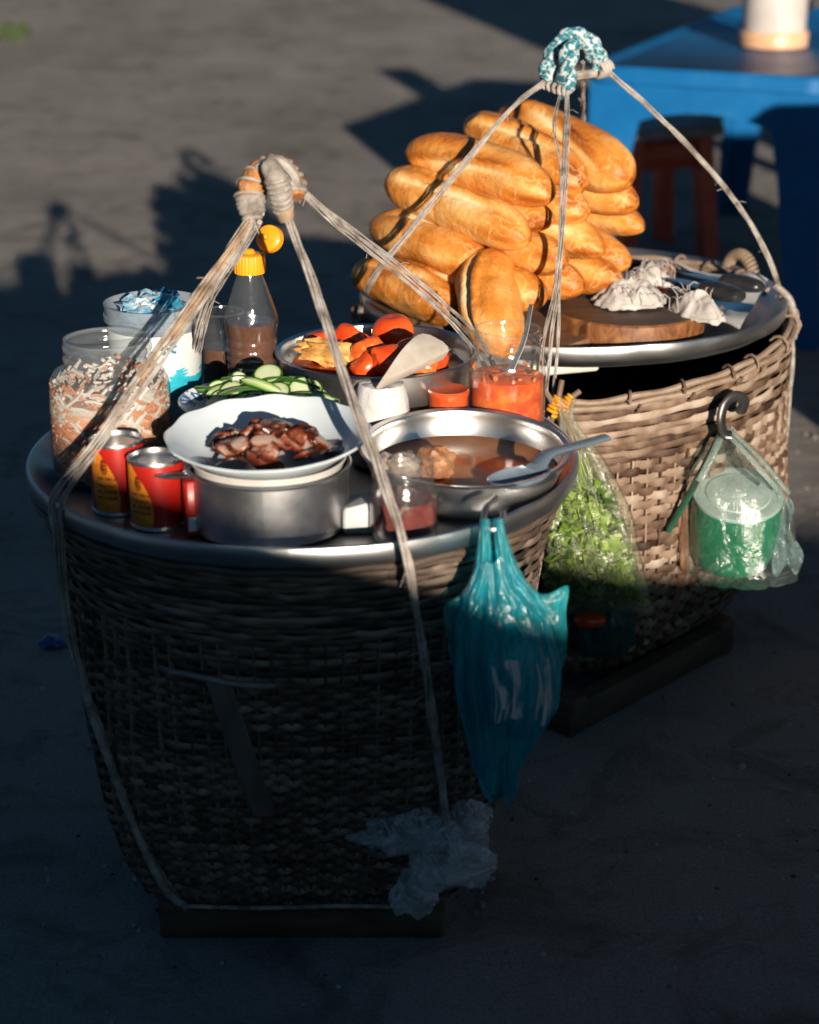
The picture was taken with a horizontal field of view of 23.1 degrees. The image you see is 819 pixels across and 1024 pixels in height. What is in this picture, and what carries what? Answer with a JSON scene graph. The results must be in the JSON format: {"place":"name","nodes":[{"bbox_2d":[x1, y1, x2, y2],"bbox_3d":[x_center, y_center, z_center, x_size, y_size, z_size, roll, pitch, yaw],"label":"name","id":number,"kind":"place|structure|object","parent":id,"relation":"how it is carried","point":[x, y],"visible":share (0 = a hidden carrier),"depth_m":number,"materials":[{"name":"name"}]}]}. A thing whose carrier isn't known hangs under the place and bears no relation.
{"place":"outdoors","nodes":[
{"label":"outdoors","id":0,"kind":"place"},
{"bbox_2d":[0,0,818,1023],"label":"ground","id":1,"kind":"structure","parent":0,"point":[150,128],"depth_m":2.41,"materials":[{"name":"asphalt"}]},
{"bbox_2d":[0,20,36,41],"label":"weed","id":2,"kind":"object","parent":1,"relation":"on","point":[10,28],"visible":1,"depth_m":8.35,"materials":[{"name":"green plant"}]},
{"bbox_2d":[39,634,67,648],"bbox_3d":[-0.438,0.160,2.462,0.033,0.021,0.031,-17,26,-39],"label":"plastic scrap","id":3,"kind":"object","parent":1,"relation":"on","point":[48,641],"visible":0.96,"depth_m":2.46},
{"bbox_2d":[30,473,561,937],"bbox_3d":[-0.099,0.153,1.894,0.488,0.418,0.488,0,20,0],"label":"carrying basket","id":4,"kind":"object","parent":1,"relation":"on","point":[268,734],"visible":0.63,"depth_m":1.71,"materials":[{"name":"brown wicker"}]},
{"bbox_2d":[48,153,495,912],"bbox_3d":[-0.099,0.003,1.822,0.342,0.661,0.456,4,21,11],"label":"rope sling","id":5,"kind":"object","parent":4,"relation":"attached to","point":[280,181],"visible":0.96,"depth_m":1.69,"materials":[{"name":"brown fabric"}]},
{"bbox_2d":[344,807,460,856],"bbox_3d":[-0.006,0.279,1.737,0.103,0.044,0.037,0,20,0],"label":"plastic bag","id":6,"kind":"object","parent":5,"relation":"hanging from","point":[390,844],"visible":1,"depth_m":1.73,"materials":[{"name":"white"}]},
{"bbox_2d":[411,830,496,892],"bbox_3d":[0.038,0.303,1.747,0.079,0.065,0.048,0,20,0],"label":"plastic bag","id":7,"kind":"object","parent":5,"relation":"hanging from","point":[424,857],"visible":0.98,"depth_m":1.74,"materials":[{"name":"white"}]},
{"bbox_2d":[388,866,438,914],"bbox_3d":[0.004,0.337,1.767,0.046,0.052,0.026,0,20,0],"label":"plastic bag","id":8,"kind":"object","parent":7,"relation":"hanging from","point":[419,890],"visible":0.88,"depth_m":1.76,"materials":[{"name":"white"}]},
{"bbox_2d":[449,798,492,857],"bbox_3d":[0.050,0.276,1.750,0.037,0.066,0.038,-12,23,-29],"label":"plastic bag","id":9,"kind":"object","parent":5,"relation":"hanging from","point":[479,824],"visible":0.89,"depth_m":1.74,"materials":[{"name":"white"}]},
{"bbox_2d":[25,382,578,568],"bbox_3d":[-0.096,-0.043,1.822,0.499,0.032,0.499,0,20,0],"label":"round tray","id":10,"kind":"object","parent":4,"relation":"on","point":[341,548],"visible":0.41,"depth_m":1.64,"materials":[{"name":"metal"}]},
{"bbox_2d":[48,336,171,485],"bbox_3d":[-0.270,-0.096,1.805,0.109,0.127,0.109,0,20,0],"label":"pickle jar","id":11,"kind":"object","parent":10,"relation":"on","point":[82,404],"visible":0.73,"depth_m":1.78,"materials":[{"name":"glass"}]},
{"bbox_2d":[88,429,143,516],"bbox_3d":[-0.252,-0.034,1.728,0.048,0.064,0.048,1,20,2],"label":"food tin","id":12,"kind":"object","parent":10,"relation":"on","point":[109,482],"visible":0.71,"depth_m":1.71,"materials":[{"name":"red metal"}]},
{"bbox_2d":[103,286,203,426],"bbox_3d":[-0.240,-0.138,1.896,0.095,0.143,0.095,0,20,0],"label":"plastic tub","id":13,"kind":"object","parent":10,"relation":"on","point":[144,314],"visible":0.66,"depth_m":1.86,"materials":[{"name":"white"}]},
{"bbox_2d":[126,447,183,531],"bbox_3d":[-0.214,-0.019,1.694,0.049,0.060,0.049,5,21,13],"label":"food tin","id":14,"kind":"object","parent":10,"relation":"on","point":[155,504],"visible":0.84,"depth_m":1.68,"materials":[{"name":"red metal"}]},
{"bbox_2d":[182,478,198,535],"bbox_3d":[-0.181,-0.005,1.673,0.015,0.048,0.019,-6,21,-16],"label":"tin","id":15,"kind":"object","parent":10,"relation":"on","point":[189,522],"visible":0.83,"depth_m":1.67,"materials":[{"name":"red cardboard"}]},
{"bbox_2d":[202,310,244,383],"bbox_3d":[-0.183,-0.148,1.978,0.045,0.106,0.045,0,20,0],"label":"sauce jar","id":16,"kind":"object","parent":10,"relation":"on","point":[215,358],"visible":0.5,"depth_m":1.96,"materials":[{"name":"brown glass"}]},
{"bbox_2d":[154,455,351,546],"bbox_3d":[-0.122,-0.016,1.690,0.141,0.056,0.151,17,26,39],"label":"saucepan","id":17,"kind":"object","parent":10,"relation":"on","point":[297,515],"visible":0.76,"depth_m":1.64,"materials":[{"name":"metal"}]},
{"bbox_2d":[191,456,345,487],"bbox_3d":[-0.119,-0.030,1.689,0.132,0.039,0.132,0,20,0],"label":"rice bowl","id":18,"kind":"object","parent":17,"relation":"in","point":[335,468],"visible":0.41,"depth_m":1.63,"materials":[{"name":"beige ceramic"}]},
{"bbox_2d":[164,394,371,479],"bbox_3d":[-0.118,-0.055,1.683,0.175,0.029,0.175,-1,24,0],"label":"dinner plate","id":19,"kind":"object","parent":18,"relation":"on","point":[188,436],"visible":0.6,"depth_m":1.71,"materials":[{"name":"ceramic"}]},
{"bbox_2d":[207,430,230,446],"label":"meat slice","id":20,"kind":"object","parent":19,"relation":"on","point":[216,434],"visible":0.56,"depth_m":1.69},
{"bbox_2d":[210,435,231,454],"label":"meat slice","id":21,"kind":"object","parent":19,"relation":"on","point":[220,438],"visible":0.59,"depth_m":1.68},
{"bbox_2d":[215,455,247,467],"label":"meat slice","id":22,"kind":"object","parent":19,"relation":"on","point":[239,457],"visible":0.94,"depth_m":1.64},
{"bbox_2d":[216,438,241,457],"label":"meat slice","id":23,"kind":"object","parent":22,"relation":"on","point":[223,450],"visible":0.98,"depth_m":1.65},
{"bbox_2d":[226,436,250,452],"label":"meat slice","id":24,"kind":"object","parent":23,"relation":"on","point":[241,444],"visible":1,"depth_m":1.65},
{"bbox_2d":[246,450,284,470],"bbox_3d":[-0.118,-0.040,1.639,0.033,0.011,0.021,14,41,-13],"label":"meat slice","id":25,"kind":"object","parent":19,"relation":"on","point":[255,462],"visible":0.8,"depth_m":1.64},
{"bbox_2d":[251,441,279,460],"bbox_3d":[-0.119,-0.049,1.644,0.024,0.010,0.024,16,44,7],"label":"meat slice","id":26,"kind":"object","parent":25,"relation":"on","point":[270,451],"visible":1,"depth_m":1.64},
{"bbox_2d":[279,426,293,450],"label":"meat slice","id":27,"kind":"object","parent":19,"relation":"on","point":[285,448],"visible":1,"depth_m":1.65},
{"bbox_2d":[250,434,284,448],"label":"meat slice","id":28,"kind":"object","parent":27,"relation":"on","point":[261,441],"visible":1,"depth_m":1.65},
{"bbox_2d":[253,421,285,438],"bbox_3d":[-0.116,-0.066,1.661,0.026,0.009,0.021,-17,38,-8],"label":"meat slice","id":29,"kind":"object","parent":28,"relation":"on","point":[278,434],"visible":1,"depth_m":1.66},
{"bbox_2d":[250,424,269,433],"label":"meat slice","id":30,"kind":"object","parent":29,"relation":"on","point":[257,427],"visible":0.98,"depth_m":1.66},
{"bbox_2d":[256,418,293,434],"bbox_3d":[-0.113,-0.071,1.669,0.032,0.009,0.023,-19,29,-40],"label":"meat slice","id":31,"kind":"object","parent":30,"relation":"on","point":[273,420],"visible":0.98,"depth_m":1.66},
{"bbox_2d":[273,426,306,447],"bbox_3d":[-0.101,-0.062,1.658,0.030,0.011,0.023,16,60,-3],"label":"meat slice","id":32,"kind":"object","parent":27,"relation":"on","point":[299,433],"visible":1,"depth_m":1.66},
{"bbox_2d":[293,447,320,460],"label":"meat slice","id":33,"kind":"object","parent":19,"relation":"on","point":[303,454],"visible":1,"depth_m":1.65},
{"bbox_2d":[290,438,315,460],"bbox_3d":[-0.088,-0.053,1.659,0.024,0.010,0.023,15,43,-14],"label":"meat slice","id":34,"kind":"object","parent":33,"relation":"on","point":[308,445],"visible":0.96,"depth_m":1.66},
{"bbox_2d":[314,434,340,448],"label":"meat slice","id":35,"kind":"object","parent":19,"relation":"on","point":[323,441],"visible":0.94,"depth_m":1.68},
{"bbox_2d":[317,446,344,456],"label":"meat slice","id":36,"kind":"object","parent":19,"relation":"on","point":[338,450],"visible":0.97,"depth_m":1.67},
{"bbox_2d":[224,225,283,376],"bbox_3d":[-0.152,-0.177,1.922,0.053,0.199,0.053,17,26,38],"label":"sauce bottle","id":37,"kind":"object","parent":10,"relation":"on","point":[251,345],"visible":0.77,"depth_m":1.91,"materials":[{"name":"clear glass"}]},
{"bbox_2d":[343,489,378,533],"bbox_3d":[-0.040,-0.001,1.688,0.034,0.030,0.032,-2,20,-5],"label":"foam box","id":38,"kind":"object","parent":10,"relation":"on","point":[356,514],"visible":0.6,"depth_m":1.67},
{"bbox_2d":[275,323,479,411],"bbox_3d":[-0.031,-0.119,1.935,0.197,0.081,0.197,0,20,0],"label":"mixing bowl","id":39,"kind":"object","parent":10,"relation":"on","point":[418,386],"visible":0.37,"depth_m":1.87,"materials":[{"name":"silver metal"}]},
{"bbox_2d":[291,352,463,375],"bbox_3d":[-0.031,-0.139,1.928,0.168,0.010,0.168,0,20,0],"label":"tomato sauce","id":40,"kind":"object","parent":39,"relation":"in","point":[455,360],"visible":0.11,"depth_m":1.92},
{"bbox_2d":[302,329,338,341],"bbox_3d":[-0.086,-0.160,1.934,0.038,0.030,0.038,-4,14,23],"label":"tomato","id":41,"kind":"object","parent":40,"relation":"on","point":[317,333],"visible":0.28,"depth_m":1.92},
{"bbox_2d":[292,336,352,367],"bbox_3d":[-0.072,-0.151,1.886,0.078,0.023,0.044,3,34,-7],"label":"omelette","id":42,"kind":"object","parent":40,"relation":"on","point":[316,349],"visible":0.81,"depth_m":1.88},
{"bbox_2d":[334,323,369,343],"bbox_3d":[-0.056,-0.165,1.944,0.044,0.031,0.036,29,0,-3],"label":"tomato","id":43,"kind":"object","parent":40,"relation":"on","point":[347,332],"visible":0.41,"depth_m":1.93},
{"bbox_2d":[349,349,383,376],"bbox_3d":[-0.035,-0.138,1.872,0.045,0.031,0.032,-31,14,-28],"label":"tomato","id":44,"kind":"object","parent":40,"relation":"on","point":[361,366],"visible":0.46,"depth_m":1.86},
{"bbox_2d":[349,335,384,362],"bbox_3d":[-0.040,-0.151,1.880,0.032,0.030,0.028,-13,24,-31],"label":"tomato","id":45,"kind":"object","parent":44,"relation":"on","point":[359,348],"visible":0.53,"depth_m":1.87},
{"bbox_2d":[371,313,413,344],"bbox_3d":[-0.016,-0.177,1.969,0.042,0.033,0.042,15,32,40],"label":"tomato","id":46,"kind":"object","parent":40,"relation":"on","point":[392,328],"visible":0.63,"depth_m":1.95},
{"bbox_2d":[438,353,449,370],"bbox_3d":[0.021,-0.141,1.880,0.031,0.031,0.040,15,25,35],"label":"tomato","id":47,"kind":"object","parent":40,"relation":"on","point":[443,364],"visible":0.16,"depth_m":1.87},
{"bbox_2d":[397,338,438,374],"bbox_3d":[0.008,-0.141,1.865,0.042,0.038,0.050,-11,48,-43],"label":"tomato","id":48,"kind":"object","parent":47,"relation":"on","point":[402,343],"visible":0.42,"depth_m":1.85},
{"bbox_2d":[370,344,401,375],"bbox_3d":[-0.016,-0.140,1.854,0.045,0.032,0.034,20,-8,-17],"label":"tomato","id":49,"kind":"object","parent":48,"relation":"on","point":[384,357],"visible":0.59,"depth_m":1.84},
{"bbox_2d":[376,333,448,388],"bbox_3d":[-0.002,-0.138,1.827,0.030,0.014,0.095,46,45,9],"label":"pork loaf wedge","id":50,"kind":"object","parent":48,"relation":"on","point":[418,352],"visible":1,"depth_m":1.83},
{"bbox_2d":[351,379,409,467],"bbox_3d":[-0.026,-0.084,1.838,0.057,0.076,0.057,0,20,0],"label":"plastic pot","id":51,"kind":"object","parent":10,"relation":"on","point":[384,403],"visible":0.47,"depth_m":1.81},
{"bbox_2d":[369,461,437,540],"bbox_3d":[-0.005,-0.011,1.665,0.057,0.064,0.057,0,20,0],"label":"sauce jar","id":52,"kind":"object","parent":10,"relation":"on","point":[419,516],"visible":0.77,"depth_m":1.65,"materials":[{"name":"clear glass"}]},
{"bbox_2d":[427,383,468,408],"bbox_3d":[0.036,-0.085,1.864,0.039,0.062,0.039,0,20,0],"label":"chili pot","id":53,"kind":"object","parent":10,"relation":"on","point":[453,395],"visible":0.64,"depth_m":1.84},
{"bbox_2d":[359,408,571,520],"bbox_3d":[0.048,-0.037,1.761,0.187,0.046,0.187,1,24,0],"label":"broth bowl","id":54,"kind":"object","parent":10,"relation":"on","point":[483,444],"visible":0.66,"depth_m":1.79,"materials":[{"name":"silver metal"}]},
{"bbox_2d":[371,451,391,474],"bbox_3d":[-0.020,-0.040,1.717,0.026,0.026,0.026,0,20,0],"label":"meatball","id":55,"kind":"object","parent":54,"relation":"in","point":[385,456],"visible":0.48,"depth_m":1.71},
{"bbox_2d":[386,450,420,479],"bbox_3d":[-0.006,-0.037,1.712,0.031,0.031,0.031,10,23,26],"label":"meatball","id":56,"kind":"object","parent":54,"relation":"in","point":[407,464],"visible":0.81,"depth_m":1.70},
{"bbox_2d":[417,444,456,480],"bbox_3d":[0.023,-0.042,1.725,0.035,0.035,0.034,0,20,0],"label":"meatball","id":57,"kind":"object","parent":54,"relation":"in","point":[442,457],"visible":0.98,"depth_m":1.72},
{"bbox_2d":[487,434,611,488],"bbox_3d":[0.121,-0.041,1.707,0.122,0.030,0.038,-9,22,-24],"label":"serving spoon","id":58,"kind":"object","parent":54,"relation":"in","point":[536,465],"visible":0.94,"depth_m":1.71,"materials":[{"name":"silver metal"}]},
{"bbox_2d":[480,495,505,532],"bbox_3d":[0.068,0.002,1.615,0.021,0.019,0.041,0,20,0],"label":"wire hook","id":59,"kind":"object","parent":10,"relation":"attached to","point":[489,503],"visible":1,"depth_m":1.61,"materials":[{"name":"silver metal"}]},
{"bbox_2d":[443,519,566,805],"bbox_3d":[0.079,0.122,1.638,0.102,0.253,0.085,0,20,0],"label":"carrier bag","id":60,"kind":"object","parent":59,"relation":"hanging from","point":[508,704],"visible":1,"depth_m":1.63,"materials":[{"name":"teal"}]},
{"bbox_2d":[468,328,545,422],"bbox_3d":[0.091,-0.115,1.871,0.072,0.118,0.072,0,20,0],"label":"chili jar","id":61,"kind":"object","parent":10,"relation":"on","point":[519,392],"visible":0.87,"depth_m":1.85,"materials":[{"name":"clear glass"}]},
{"bbox_2d":[503,304,532,373],"bbox_3d":[0.099,-0.150,1.862,0.036,0.085,0.010,-10,22,-26],"label":"teaspoon","id":62,"kind":"object","parent":61,"relation":"in","point":[512,366],"visible":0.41,"depth_m":1.86,"materials":[{"name":"silver metal"}]},
{"bbox_2d":[0,221,818,1023],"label":"grit","id":63,"kind":"object","parent":1,"relation":"on","point":[488,877],"visible":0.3,"depth_m":1.97,"materials":[{"name":"gravel"}]},
{"bbox_2d":[352,248,801,736],"bbox_3d":[0.192,-0.059,2.417,0.539,0.456,0.568,0,20,0],"label":"carrying basket","id":64,"kind":"object","parent":1,"relation":"on","point":[656,423],"visible":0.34,"depth_m":2.24,"materials":[{"name":"brown wicker"}]},
{"bbox_2d":[474,360,598,375],"bbox_3d":[0.100,-0.157,2.195,0.220,0.014,0.035,-6,21,-17],"label":"plank","id":65,"kind":"object","parent":64,"relation":"on","point":[563,370],"visible":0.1,"depth_m":2.20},
{"bbox_2d":[359,247,788,367],"bbox_3d":[0.194,-0.249,2.385,0.507,0.031,0.507,0,20,0],"label":"round tray","id":66,"kind":"object","parent":64,"relation":"on","point":[766,315],"visible":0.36,"depth_m":2.18,"materials":[{"name":"metal"}]},
{"bbox_2d":[351,299,589,346],"bbox_3d":[0.125,-0.233,2.337,0.300,0.016,0.250,16,26,37],"label":"wooden board","id":67,"kind":"object","parent":66,"relation":"on","point":[538,319],"visible":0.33,"depth_m":2.25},
{"bbox_2d":[351,256,459,325],"bbox_3d":[-0.002,-0.257,2.292,0.062,0.058,0.210,19,7,-38],"label":"bread loaf","id":68,"kind":"object","parent":67,"relation":"on","point":[389,288],"visible":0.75,"depth_m":2.25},
{"bbox_2d":[403,259,547,311],"bbox_3d":[0.067,-0.264,2.245,0.219,0.057,0.059,20,56,41],"label":"bread loaf","id":69,"kind":"object","parent":67,"relation":"on","point":[533,289],"visible":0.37,"depth_m":2.18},
{"bbox_2d":[369,208,484,276],"bbox_3d":[0.019,-0.311,2.281,0.062,0.061,0.202,17,7,-42],"label":"bread loaf","id":70,"kind":"object","parent":69,"relation":"on","point":[445,251],"visible":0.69,"depth_m":2.24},
{"bbox_2d":[384,165,531,250],"bbox_3d":[0.056,-0.344,2.254,0.065,0.061,0.242,-17,34,-35],"label":"bread loaf","id":71,"kind":"object","parent":70,"relation":"on","point":[480,217],"visible":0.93,"depth_m":2.22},
{"bbox_2d":[538,263,585,299],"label":"bread loaf","id":72,"kind":"object","parent":67,"relation":"on","point":[573,285],"visible":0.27,"depth_m":2.21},
{"bbox_2d":[484,232,568,275],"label":"bread loaf","id":73,"kind":"object","parent":72,"relation":"on","point":[537,255],"visible":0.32,"depth_m":2.19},
{"bbox_2d":[513,205,554,231],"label":"bread loaf","id":74,"kind":"object","parent":73,"relation":"on","point":[539,219],"visible":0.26,"depth_m":2.19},
{"bbox_2d":[404,132,555,207],"bbox_3d":[0.080,-0.390,2.252,0.063,0.058,0.235,-38,42,-25],"label":"bread loaf","id":75,"kind":"object","parent":74,"relation":"on","point":[514,177],"visible":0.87,"depth_m":2.21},
{"bbox_2d":[569,257,622,293],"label":"bread loaf","id":76,"kind":"object","parent":67,"relation":"on","point":[599,274],"visible":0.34,"depth_m":2.27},
{"bbox_2d":[540,220,605,258],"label":"bread loaf","id":77,"kind":"object","parent":76,"relation":"on","point":[584,240],"visible":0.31,"depth_m":2.24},
{"bbox_2d":[546,192,589,225],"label":"bread loaf","id":78,"kind":"object","parent":77,"relation":"on","point":[578,210],"visible":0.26,"depth_m":2.23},
{"bbox_2d":[463,111,588,193],"bbox_3d":[0.137,-0.417,2.309,0.063,0.061,0.223,-6,31,-36],"label":"bread loaf","id":79,"kind":"object","parent":78,"relation":"on","point":[529,140],"visible":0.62,"depth_m":2.27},
{"bbox_2d":[595,227,631,272],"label":"bread loaf","id":80,"kind":"object","parent":67,"relation":"on","point":[617,254],"visible":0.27,"depth_m":2.30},
{"bbox_2d":[583,185,638,215],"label":"bread loaf","id":81,"kind":"object","parent":80,"relation":"on","point":[624,203],"visible":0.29,"depth_m":2.31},
{"bbox_2d":[497,100,635,193],"bbox_3d":[0.186,-0.433,2.361,0.076,0.073,0.240,-15,35,-32],"label":"bread loaf","id":82,"kind":"object","parent":81,"relation":"on","point":[607,158],"visible":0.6,"depth_m":2.29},
{"bbox_2d":[586,210,644,235],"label":"bread loaf","id":83,"kind":"object","parent":80,"relation":"on","point":[633,223],"visible":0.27,"depth_m":2.35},
{"bbox_2d":[554,293,704,346],"bbox_3d":[0.248,-0.215,2.262,0.171,0.034,0.171,0,20,0],"label":"chopping board","id":84,"kind":"object","parent":67,"relation":"on","point":[583,315],"visible":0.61,"depth_m":2.20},
{"bbox_2d":[590,258,725,325],"bbox_3d":[0.278,-0.257,2.284,0.144,0.036,0.213,0,20,0],"label":"cotton rag","id":85,"kind":"object","parent":84,"relation":"on","point":[635,290],"visible":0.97,"depth_m":2.25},
{"bbox_2d":[455,248,524,358],"bbox_3d":[0.089,-0.227,2.177,0.072,0.069,0.166,4,43,-10],"label":"bread loaf","id":86,"kind":"object","parent":66,"relation":"on","point":[489,301],"visible":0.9,"depth_m":2.14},
{"bbox_2d":[650,260,767,328],"bbox_3d":[0.346,-0.258,2.346,0.146,0.014,0.319,3,20,9],"label":"printed packet","id":87,"kind":"object","parent":66,"relation":"on","point":[735,314],"visible":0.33,"depth_m":2.34},
{"bbox_2d":[666,277,745,302],"bbox_3d":[0.335,-0.257,2.282,0.032,0.020,0.119,-15,25,-35],"label":"kitchen knife","id":88,"kind":"object","parent":87,"relation":"on","point":[724,292],"visible":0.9,"depth_m":2.25,"materials":[{"name":"black plastic"}]},
{"bbox_2d":[679,272,764,292],"bbox_3d":[0.361,-0.271,2.329,0.113,0.019,0.030,17,26,39],"label":"kitchen knife","id":89,"kind":"object","parent":87,"relation":"on","point":[747,284],"visible":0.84,"depth_m":2.30,"materials":[{"name":"black plastic"}]},
{"bbox_2d":[356,27,798,460],"bbox_3d":[0.189,-0.289,2.324,0.466,0.542,0.358,-19,27,-41],"label":"rope sling","id":90,"kind":"object","parent":64,"relation":"attached to","point":[559,75],"visible":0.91,"depth_m":2.20,"materials":[{"name":"pale natural fibre fabric"},{"name":"teal white cloth"}]},
{"bbox_2d":[539,398,654,613],"bbox_3d":[0.204,-0.003,2.139,0.129,0.241,0.057,0,20,0],"label":"herb bag","id":91,"kind":"object","parent":90,"relation":"hanging from","point":[587,525],"visible":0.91,"depth_m":2.14,"materials":[{"name":"white"}]},
{"bbox_2d":[568,602,634,658],"bbox_3d":[0.212,0.133,2.230,0.076,0.067,0.048,-11,23,-28],"label":"carrier bag","id":92,"kind":"object","parent":64,"relation":"hanging from","point":[595,633],"visible":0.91,"depth_m":2.22,"materials":[{"name":"white"}]},
{"bbox_2d":[716,391,749,440],"bbox_3d":[0.350,-0.106,2.167,0.017,0.054,0.047,17,26,39],"label":"black hook","id":93,"kind":"object","parent":64,"relation":"attached to","point":[741,399],"visible":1,"depth_m":2.16,"materials":[{"name":"metal"}]},
{"bbox_2d":[665,427,799,589],"bbox_3d":[0.361,-0.008,2.189,0.127,0.171,0.137,-15,25,-36],"label":"jelly bag","id":94,"kind":"object","parent":93,"relation":"hanging from","point":[735,516],"visible":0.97,"depth_m":2.18,"materials":[{"name":"white"}]},
{"bbox_2d":[577,114,724,258],"bbox_3d":[0.530,-0.727,4.473,0.250,0.302,0.250,-8,22,-21],"label":"wooden stool","id":95,"kind":"object","parent":1,"relation":"on","point":[661,151],"visible":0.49,"depth_m":4.39,"materials":[{"name":"red wood"}]},
{"bbox_2d":[589,5,818,350],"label":"plastic table","id":96,"kind":"object","parent":1,"relation":"on","point":[708,65],"visible":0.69,"depth_m":3.73,"materials":[{"name":"plastic"}]},
{"bbox_2d":[738,0,814,50],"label":"plastic pot","id":97,"kind":"object","parent":96,"relation":"on","point":[773,25],"visible":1,"depth_m":3.97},
{"bbox_3d":[-0.140,-0.057,1.818,0.090,0.046,0.090,0,20,0],"label":"soup bowl","id":98,"kind":"object","parent":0,"visible":0},
{"bbox_2d":[178,383,325,421],"bbox_3d":[-0.140,-0.091,1.806,0.137,0.024,0.137,0,20,0],"label":"dinner plate","id":99,"kind":"object","parent":98,"relation":"on","point":[191,399],"visible":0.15,"depth_m":1.82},
{"bbox_2d":[220,381,242,398],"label":"cucumber slice","id":100,"kind":"object","parent":99,"relation":"on","point":[227,385],"visible":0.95,"depth_m":1.80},
{"bbox_2d":[219,385,257,396],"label":"cucumber slice","id":101,"kind":"object","parent":99,"relation":"on","point":[234,390],"visible":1,"depth_m":1.79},
{"bbox_2d":[283,376,297,384],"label":"cucumber slice","id":102,"kind":"object","parent":99,"relation":"on","point":[294,377],"visible":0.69,"depth_m":1.82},
{"bbox_2d":[293,379,320,389],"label":"cucumber slice","id":103,"kind":"object","parent":102,"relation":"on","point":[308,383],"visible":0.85,"depth_m":1.80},
{"bbox_2d":[221,376,251,380],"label":"cucumber slice","id":104,"kind":"object","parent":103,"relation":"on","point":[231,377],"visible":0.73,"depth_m":1.80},
{"bbox_2d":[253,364,282,382],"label":"cucumber slice","id":105,"kind":"object","parent":104,"relation":"on","point":[265,371],"visible":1,"depth_m":1.80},
{"bbox_2d":[263,376,293,382],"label":"cucumber slice","id":106,"kind":"object","parent":103,"relation":"on","point":[286,379],"visible":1,"depth_m":1.80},
{"bbox_2d":[290,391,334,401],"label":"cucumber slice","id":107,"kind":"object","parent":99,"relation":"on","point":[319,394],"visible":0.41,"depth_m":1.79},
{"label":"cucumber slice","id":108,"kind":"object","parent":99,"relation":"on","visible":0},
{"bbox_2d":[290,395,310,396],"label":"cucumber slice","id":109,"kind":"object","parent":108,"relation":"on","point":[302,395],"visible":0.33,"depth_m":1.78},
{"bbox_2d":[262,382,290,394],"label":"cucumber slice","id":110,"kind":"object","parent":109,"relation":"on","point":[285,388],"visible":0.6,"depth_m":1.79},
{"bbox_2d":[241,377,280,393],"bbox_3d":[-0.132,-0.113,1.789,0.043,0.007,0.011,19,60,18],"label":"cucumber slice","id":111,"kind":"object","parent":110,"relation":"on","point":[263,385],"visible":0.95,"depth_m":1.79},
{"bbox_2d":[289,376,314,391],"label":"cucumber slice","id":112,"kind":"object","parent":108,"relation":"on","point":[295,387],"visible":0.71,"depth_m":1.80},
{"label":"meat slice","id":113,"kind":"object","parent":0,"visible":0},
{"bbox_2d":[238,418,262,446],"bbox_3d":[-0.131,-0.067,1.678,0.018,0.010,0.029,37,53,16],"label":"meat slice","id":114,"kind":"object","parent":113,"relation":"on","point":[246,430],"visible":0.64,"depth_m":1.68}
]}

